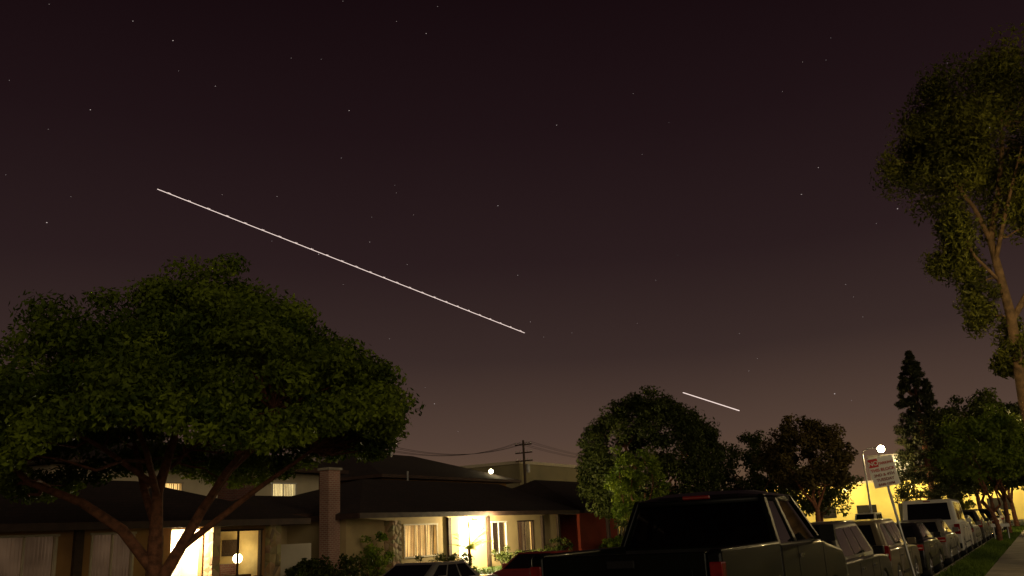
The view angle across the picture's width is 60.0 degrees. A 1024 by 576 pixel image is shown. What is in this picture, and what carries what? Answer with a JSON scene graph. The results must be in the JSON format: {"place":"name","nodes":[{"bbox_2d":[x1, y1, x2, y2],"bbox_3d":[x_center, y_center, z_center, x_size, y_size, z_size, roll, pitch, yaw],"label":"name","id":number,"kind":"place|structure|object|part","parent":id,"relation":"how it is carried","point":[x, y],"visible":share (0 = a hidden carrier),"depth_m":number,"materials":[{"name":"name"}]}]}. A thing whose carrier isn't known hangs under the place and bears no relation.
{"place":"outdoors","nodes":[
{"label":"outdoors","id":0,"kind":"place"},
{"bbox_2d":[281,525,286,544],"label":"garage walls","id":1,"kind":"structure","parent":0,"point":[283,534],"depth_m":34.87,"materials":[{"name":"beige paint"}]},
{"bbox_2d":[233,496,384,517],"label":"garage roof","id":2,"kind":"structure","parent":1,"relation":"on","point":[298,505],"depth_m":35.65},
{"bbox_2d":[280,543,310,575],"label":"garden wall","id":3,"kind":"structure","parent":0,"point":[292,555],"depth_m":32.39,"materials":[{"name":"white paint"}]},
{"bbox_2d":[157,189,523,332],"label":"airplane light trail","id":4,"kind":"object","parent":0,"point":[340,260],"visible":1,"depth_m":1153.33,"materials":[{"name":"white"}]},
{"bbox_2d":[359,567,381,575],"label":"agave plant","id":5,"kind":"object","parent":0,"point":[373,572],"visible":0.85,"depth_m":31.64,"materials":[{"name":"green plant"}]},
{"bbox_2d":[0,0,1023,490],"label":"sky","id":6,"kind":"structure","parent":0,"point":[541,169],"materials":[{"name":"black"}]},
{"bbox_2d":[459,460,596,487],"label":"commercial building","id":7,"kind":"structure","parent":0,"point":[546,471],"depth_m":91.81,"materials":[{"name":"grey paint"}]},
{"bbox_2d":[683,392,739,410],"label":"airplane light trail","id":8,"kind":"object","parent":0,"point":[711,401],"visible":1,"depth_m":1735.39,"materials":[{"name":"white"}]},
{"bbox_2d":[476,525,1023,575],"bbox_3d":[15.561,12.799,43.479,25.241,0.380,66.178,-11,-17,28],"label":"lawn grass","id":9,"kind":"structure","parent":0,"point":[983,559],"depth_m":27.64,"materials":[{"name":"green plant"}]},
{"bbox_2d":[477,519,1023,574],"bbox_3d":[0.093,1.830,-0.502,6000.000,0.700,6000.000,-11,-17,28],"label":"ground","id":10,"kind":"structure","parent":0,"point":[1021,522],"depth_m":40.37,"materials":[{"name":"green plant"}]},
{"bbox_2d":[0,525,266,575],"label":"walls","id":11,"kind":"structure","parent":10,"relation":"on","point":[190,563],"depth_m":27.83,"materials":[{"name":"beige paint"}]},
{"bbox_2d":[0,528,263,575],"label":"windows","id":12,"kind":"structure","parent":11,"relation":"attached to","point":[111,553],"depth_m":23.78,"materials":[{"name":"beige glass"}]},
{"bbox_2d":[0,478,310,531],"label":"roof","id":13,"kind":"structure","parent":11,"relation":"on","point":[120,500],"depth_m":26.89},
{"bbox_2d":[25,464,318,522],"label":"walls","id":14,"kind":"structure","parent":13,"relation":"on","point":[307,483],"depth_m":38.60,"materials":[{"name":"paint"}]},
{"bbox_2d":[17,442,348,476],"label":"roof","id":15,"kind":"structure","parent":14,"relation":"on","point":[314,470],"depth_m":38.15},
{"bbox_2d":[165,482,296,495],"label":"windows","id":16,"kind":"structure","parent":14,"relation":"attached to","point":[282,489],"depth_m":42.03,"materials":[{"name":"beige glass"}]},
{"bbox_2d":[171,532,174,575],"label":"door","id":17,"kind":"structure","parent":11,"relation":"attached to","point":[173,540],"depth_m":28.12,"materials":[{"name":"white paint"}]},
{"bbox_2d":[70,525,280,575],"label":"columns","id":18,"kind":"structure","parent":10,"relation":"on","point":[211,556],"depth_m":27.79,"materials":[{"name":"beige paint"}]},
{"bbox_2d":[0,252,425,575],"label":"shade tree","id":19,"kind":"object","parent":10,"relation":"on","point":[174,358],"visible":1,"depth_m":16.80,"materials":[{"name":"green plant"}]},
{"bbox_2d":[219,539,250,575],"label":"room furniture","id":20,"kind":"object","parent":10,"relation":"on","point":[229,547],"visible":0.52,"depth_m":30.61,"materials":[{"name":"beige wood"}]},
{"bbox_2d":[284,557,336,575],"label":"shrub","id":21,"kind":"object","parent":10,"relation":"on","point":[309,566],"visible":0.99,"depth_m":29.73,"materials":[{"name":"green plant"}]},
{"bbox_2d":[318,467,341,572],"bbox_3d":[-6.893,9.014,33.558,0.570,4.340,0.770,-11,-17,28],"label":"chimney","id":22,"kind":"object","parent":10,"relation":"on","point":[329,528],"visible":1,"depth_m":33.48,"materials":[{"name":"brick"}]},
{"bbox_2d":[312,553,372,575],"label":"shrub","id":23,"kind":"object","parent":10,"relation":"on","point":[345,564],"visible":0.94,"depth_m":31.24,"materials":[{"name":"green plant"}]},
{"bbox_2d":[359,531,394,575],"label":"climbing shrub","id":24,"kind":"object","parent":10,"relation":"on","point":[372,552],"visible":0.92,"depth_m":33.70,"materials":[{"name":"green plant"}]},
{"bbox_2d":[319,478,505,488],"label":"walls","id":25,"kind":"structure","parent":10,"relation":"on","point":[503,484],"depth_m":61.19,"materials":[{"name":"beige paint"}]},
{"bbox_2d":[318,452,521,483],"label":"roof","id":26,"kind":"structure","parent":25,"relation":"on","point":[391,466],"depth_m":61.56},
{"bbox_2d":[287,514,557,575],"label":"walls","id":27,"kind":"structure","parent":10,"relation":"on","point":[352,531],"depth_m":38.63,"materials":[{"name":"beige paint"}]},
{"bbox_2d":[294,471,579,520],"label":"roof","id":28,"kind":"structure","parent":27,"relation":"on","point":[365,498],"depth_m":40.64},
{"bbox_2d":[459,521,468,562],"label":"door","id":29,"kind":"structure","parent":27,"relation":"attached to","point":[463,529],"depth_m":40.38,"materials":[{"name":"white paint"}]},
{"bbox_2d":[403,520,534,558],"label":"windows","id":30,"kind":"structure","parent":27,"relation":"attached to","point":[418,538],"depth_m":38.52,"materials":[{"name":"beige glass"}]},
{"bbox_2d":[472,519,482,529],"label":"porch light","id":31,"kind":"object","parent":27,"relation":"attached to","point":[478,525],"visible":1,"depth_m":40.75,"materials":[{"name":"beige glass"}]},
{"bbox_2d":[414,551,477,570],"bbox_3d":[-2.634,11.353,36.466,1.149,1.010,3.505,-11,-17,28],"label":"hedge","id":32,"kind":"object","parent":10,"relation":"on","point":[443,557],"visible":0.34,"depth_m":36.67,"materials":[{"name":"green plant"}]},
{"bbox_2d":[450,528,493,566],"bbox_3d":[-1.908,11.380,38.380,1.805,1.853,2.356,-11,-17,28],"label":"garden palm","id":33,"kind":"object","parent":10,"relation":"on","point":[472,546],"visible":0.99,"depth_m":38.49,"materials":[{"name":"green plant"}]},
{"bbox_2d":[384,515,560,571],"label":"columns","id":34,"kind":"structure","parent":10,"relation":"on","point":[392,530],"depth_m":35.70,"materials":[{"name":"paint"}]},
{"bbox_2d":[490,545,509,564],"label":"shrub","id":35,"kind":"object","parent":10,"relation":"on","point":[500,556],"visible":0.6,"depth_m":41.18,"materials":[{"name":"green plant"}]},
{"bbox_2d":[515,440,532,483],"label":"utility pole","id":36,"kind":"object","parent":10,"relation":"on","point":[526,468],"visible":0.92,"depth_m":88.27,"materials":[{"name":"brown wood"}]},
{"bbox_2d":[146,440,575,457],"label":"power lines","id":37,"kind":"object","parent":36,"relation":"attached to","point":[439,454],"visible":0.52,"depth_m":80.48,"materials":[{"name":"black metal"}]},
{"bbox_2d":[499,548,558,562],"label":"hedge","id":38,"kind":"object","parent":10,"relation":"on","point":[508,557],"visible":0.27,"depth_m":40.60,"materials":[{"name":"green plant"}]},
{"bbox_2d":[544,536,573,550],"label":"shrub","id":39,"kind":"object","parent":10,"relation":"on","point":[559,546],"visible":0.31,"depth_m":46.00,"materials":[{"name":"green plant"}]},
{"bbox_2d":[560,513,617,550],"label":"walls","id":40,"kind":"structure","parent":10,"relation":"on","point":[583,531],"depth_m":50.96,"materials":[{"name":"red paint"}]},
{"bbox_2d":[513,480,613,512],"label":"roof","id":41,"kind":"structure","parent":40,"relation":"on","point":[563,493],"depth_m":53.77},
{"bbox_2d":[617,522,625,535],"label":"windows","id":42,"kind":"structure","parent":40,"relation":"attached to","point":[621,530],"depth_m":55.32,"materials":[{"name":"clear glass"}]},
{"bbox_2d":[605,518,610,539],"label":"columns","id":43,"kind":"structure","parent":10,"relation":"on","point":[608,530],"depth_m":53.24,"materials":[{"name":"brown wood"}]},
{"bbox_2d":[598,535,623,548],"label":"shrub","id":44,"kind":"object","parent":10,"relation":"on","point":[613,542],"visible":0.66,"depth_m":51.54,"materials":[{"name":"green plant"}]},
{"bbox_2d":[603,445,671,521],"bbox_3d":[5.512,9.716,39.290,2.770,5.586,3.381,0,-16,-12],"label":"young tree","id":45,"kind":"object","parent":10,"relation":"on","point":[619,487],"visible":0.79,"depth_m":38.97,"materials":[{"name":"green plant"}]},
{"bbox_2d":[574,385,729,528],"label":"round ficus tree","id":46,"kind":"object","parent":10,"relation":"on","point":[695,439],"visible":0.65,"depth_m":43.57,"materials":[{"name":"green plant"}]},
{"bbox_2d":[709,430,798,493],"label":"street tree","id":47,"kind":"object","parent":10,"relation":"on","point":[758,482],"visible":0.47,"depth_m":77.34,"materials":[{"name":"green plant"}]},
{"bbox_2d":[751,413,858,521],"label":"street tree","id":48,"kind":"object","parent":10,"relation":"on","point":[782,456],"visible":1,"depth_m":67.42,"materials":[{"name":"green plant"}]},
{"bbox_2d":[780,462,863,521],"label":"street tree","id":49,"kind":"object","parent":10,"relation":"on","point":[807,507],"visible":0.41,"depth_m":85.73,"materials":[{"name":"green plant"}]},
{"bbox_2d":[862,445,884,512],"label":"street lamp","id":50,"kind":"object","parent":10,"relation":"on","point":[880,448],"visible":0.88,"depth_m":95.63,"materials":[{"name":"metal"}]},
{"bbox_2d":[867,455,915,575],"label":"street sign","id":51,"kind":"object","parent":10,"relation":"on","point":[883,471],"visible":1,"depth_m":19.46,"materials":[{"name":"metal"}]},
{"bbox_2d":[867,454,918,479],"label":"block","id":52,"kind":"structure","parent":10,"relation":"on","point":[874,456],"depth_m":127.45,"materials":[{"name":"white paint"}]},
{"bbox_2d":[767,480,1023,522],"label":"building","id":53,"kind":"structure","parent":10,"relation":"on","point":[880,500],"depth_m":112.94,"materials":[{"name":"yellow paint"}]},
{"bbox_2d":[891,350,978,503],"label":"pine tree","id":54,"kind":"object","parent":10,"relation":"on","point":[911,368],"visible":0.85,"depth_m":97.77,"materials":[{"name":"green plant"}]},
{"bbox_2d":[869,22,1023,422],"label":"eucalyptus tree","id":55,"kind":"object","parent":10,"relation":"on","point":[954,163],"visible":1,"depth_m":22.79,"materials":[{"name":"green plant"}]},
{"bbox_2d":[940,495,976,509],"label":"shrub","id":56,"kind":"object","parent":10,"relation":"on","point":[966,504],"visible":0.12,"depth_m":97.94,"materials":[{"name":"green plant"}]},
{"bbox_2d":[914,395,1006,508],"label":"garden tree","id":57,"kind":"object","parent":10,"relation":"on","point":[957,400],"visible":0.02,"depth_m":103.33,"materials":[{"name":"green plant"}]},
{"bbox_2d":[927,402,1023,540],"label":"parkway tree","id":58,"kind":"object","parent":10,"relation":"on","point":[1000,449],"visible":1,"depth_m":40.12,"materials":[{"name":"green plant"}]},
{"bbox_2d":[933,521,1019,575],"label":"kerb","id":59,"kind":"structure","parent":10,"relation":"on","point":[961,558],"depth_m":27.93,"materials":[{"name":"concrete"}]},
{"bbox_2d":[930,387,1023,525],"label":"parkway tree","id":60,"kind":"object","parent":10,"relation":"on","point":[983,397],"visible":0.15,"depth_m":68.12,"materials":[{"name":"green plant"}]},
{"bbox_2d":[937,405,1023,532],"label":"parkway tree","id":61,"kind":"object","parent":10,"relation":"on","point":[1003,487],"visible":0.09,"depth_m":51.64,"materials":[{"name":"green plant"}]},
{"bbox_2d":[990,522,1009,538],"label":"sawhorse barricade","id":62,"kind":"object","parent":10,"relation":"on","point":[1001,525],"visible":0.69,"depth_m":42.58,"materials":[{"name":"metal"}]},
{"bbox_2d":[985,530,1023,575],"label":"sidewalk","id":63,"kind":"structure","parent":0,"point":[1010,562],"depth_m":25.08,"materials":[{"name":"concrete"}]},
{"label":"road","id":64,"kind":"structure","parent":0,"visible":0},
{"bbox_2d":[382,561,497,575],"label":"parked car","id":65,"kind":"object","parent":64,"relation":"on","point":[449,568],"visible":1,"depth_m":21.62,"materials":[{"name":"grey paint"}]},
{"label":"windows","id":66,"kind":"part","parent":65,"relation":"part of","materials":[{"name":"black glass"}]},
{"bbox_2d":[492,550,571,575],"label":"parked car","id":67,"kind":"object","parent":64,"relation":"on","point":[519,564],"visible":0.19,"depth_m":26.40,"materials":[{"name":"red paint"}]},
{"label":"windows","id":68,"kind":"part","parent":67,"relation":"part of","materials":[{"name":"black glass"}]},
{"bbox_2d":[530,490,847,575],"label":"pickup truck","id":69,"kind":"object","parent":64,"relation":"on","point":[738,533],"visible":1,"depth_m":10.24,"materials":[{"name":"paint"}]},
{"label":"windows","id":70,"kind":"part","parent":69,"relation":"part of","materials":[{"name":"black glass"}]},
{"bbox_2d":[811,521,892,575],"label":"parked suv","id":71,"kind":"object","parent":64,"relation":"on","point":[862,557],"visible":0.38,"depth_m":14.74,"materials":[{"name":"silver paint"},{"name":"black plastic"},{"name":"dark glass"}]},
{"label":"windows","id":72,"kind":"part","parent":71,"relation":"part of","materials":[{"name":"grey glass"}]},
{"bbox_2d":[855,512,882,519],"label":"parked van","id":73,"kind":"object","parent":64,"relation":"on","point":[874,515],"visible":0.03,"depth_m":76.50,"materials":[{"name":"white paint"}]},
{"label":"windows","id":74,"kind":"part","parent":73,"relation":"part of","materials":[{"name":"black glass"}]},
{"bbox_2d":[827,518,922,575],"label":"parked suv","id":75,"kind":"object","parent":64,"relation":"on","point":[885,532],"visible":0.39,"depth_m":18.21,"materials":[{"name":"grey paint"}]},
{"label":"windows","id":76,"kind":"part","parent":75,"relation":"part of","materials":[{"name":"grey glass"}]},
{"bbox_2d":[895,522,944,575],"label":"parked car","id":77,"kind":"object","parent":64,"relation":"on","point":[930,549],"visible":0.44,"depth_m":22.95,"materials":[{"name":"black paint"}]},
{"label":"windows","id":78,"kind":"part","parent":77,"relation":"part of","materials":[{"name":"black glass"}]},
{"bbox_2d":[896,519,960,566],"bbox_3d":[13.387,8.287,28.843,2.080,1.470,4.610,-11,-17,28],"label":"parked car","id":79,"kind":"object","parent":64,"relation":"on","point":[948,539],"visible":0.41,"depth_m":27.82,"materials":[{"name":"silver paint"}]},
{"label":"windows","id":80,"kind":"part","parent":79,"relation":"part of","materials":[{"name":"black glass"}]},
{"bbox_2d":[902,499,973,556],"bbox_3d":[16.386,9.255,34.135,2.280,2.130,5.310,-11,-17,28],"label":"parked van","id":81,"kind":"object","parent":64,"relation":"on","point":[949,513],"visible":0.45,"depth_m":32.28,"materials":[{"name":"white paint"}]},
{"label":"windows","id":82,"kind":"part","parent":81,"relation":"part of","materials":[{"name":"black glass"}]},
{"bbox_2d":[964,515,982,549],"bbox_3d":[19.538,10.783,39.079,2.080,1.470,4.610,-11,-17,28],"label":"parked car","id":83,"kind":"object","parent":64,"relation":"on","point":[976,533],"visible":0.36,"depth_m":38.07,"materials":[{"name":"silver paint"}]},
{"bbox_2d":[962,509,989,543],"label":"parked suv","id":84,"kind":"object","parent":64,"relation":"on","point":[974,515],"visible":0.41,"depth_m":42.34,"materials":[{"name":"grey paint"}]},
{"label":"windows","id":85,"kind":"part","parent":84,"relation":"part of","materials":[{"name":"black glass"}]},
{"bbox_2d":[966,508,998,534],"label":"parked suv","id":86,"kind":"object","parent":64,"relation":"on","point":[987,513],"visible":0.07,"depth_m":52.10,"materials":[{"name":"black paint"}]},
{"bbox_2d":[980,513,993,538],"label":"parked car","id":87,"kind":"object","parent":64,"relation":"on","point":[989,522],"visible":0.23,"depth_m":47.80,"materials":[{"name":"grey paint"}]},
{"bbox_2d":[981,508,1005,529],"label":"parked suv","id":88,"kind":"object","parent":64,"relation":"on","point":[999,512],"visible":0.12,"depth_m":63.58,"materials":[{"name":"silver paint"}]},
{"bbox_2d":[995,512,1003,531],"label":"parked car","id":89,"kind":"object","parent":64,"relation":"on","point":[1000,522],"visible":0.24,"depth_m":59.22,"materials":[{"name":"white paint"}]}
]}

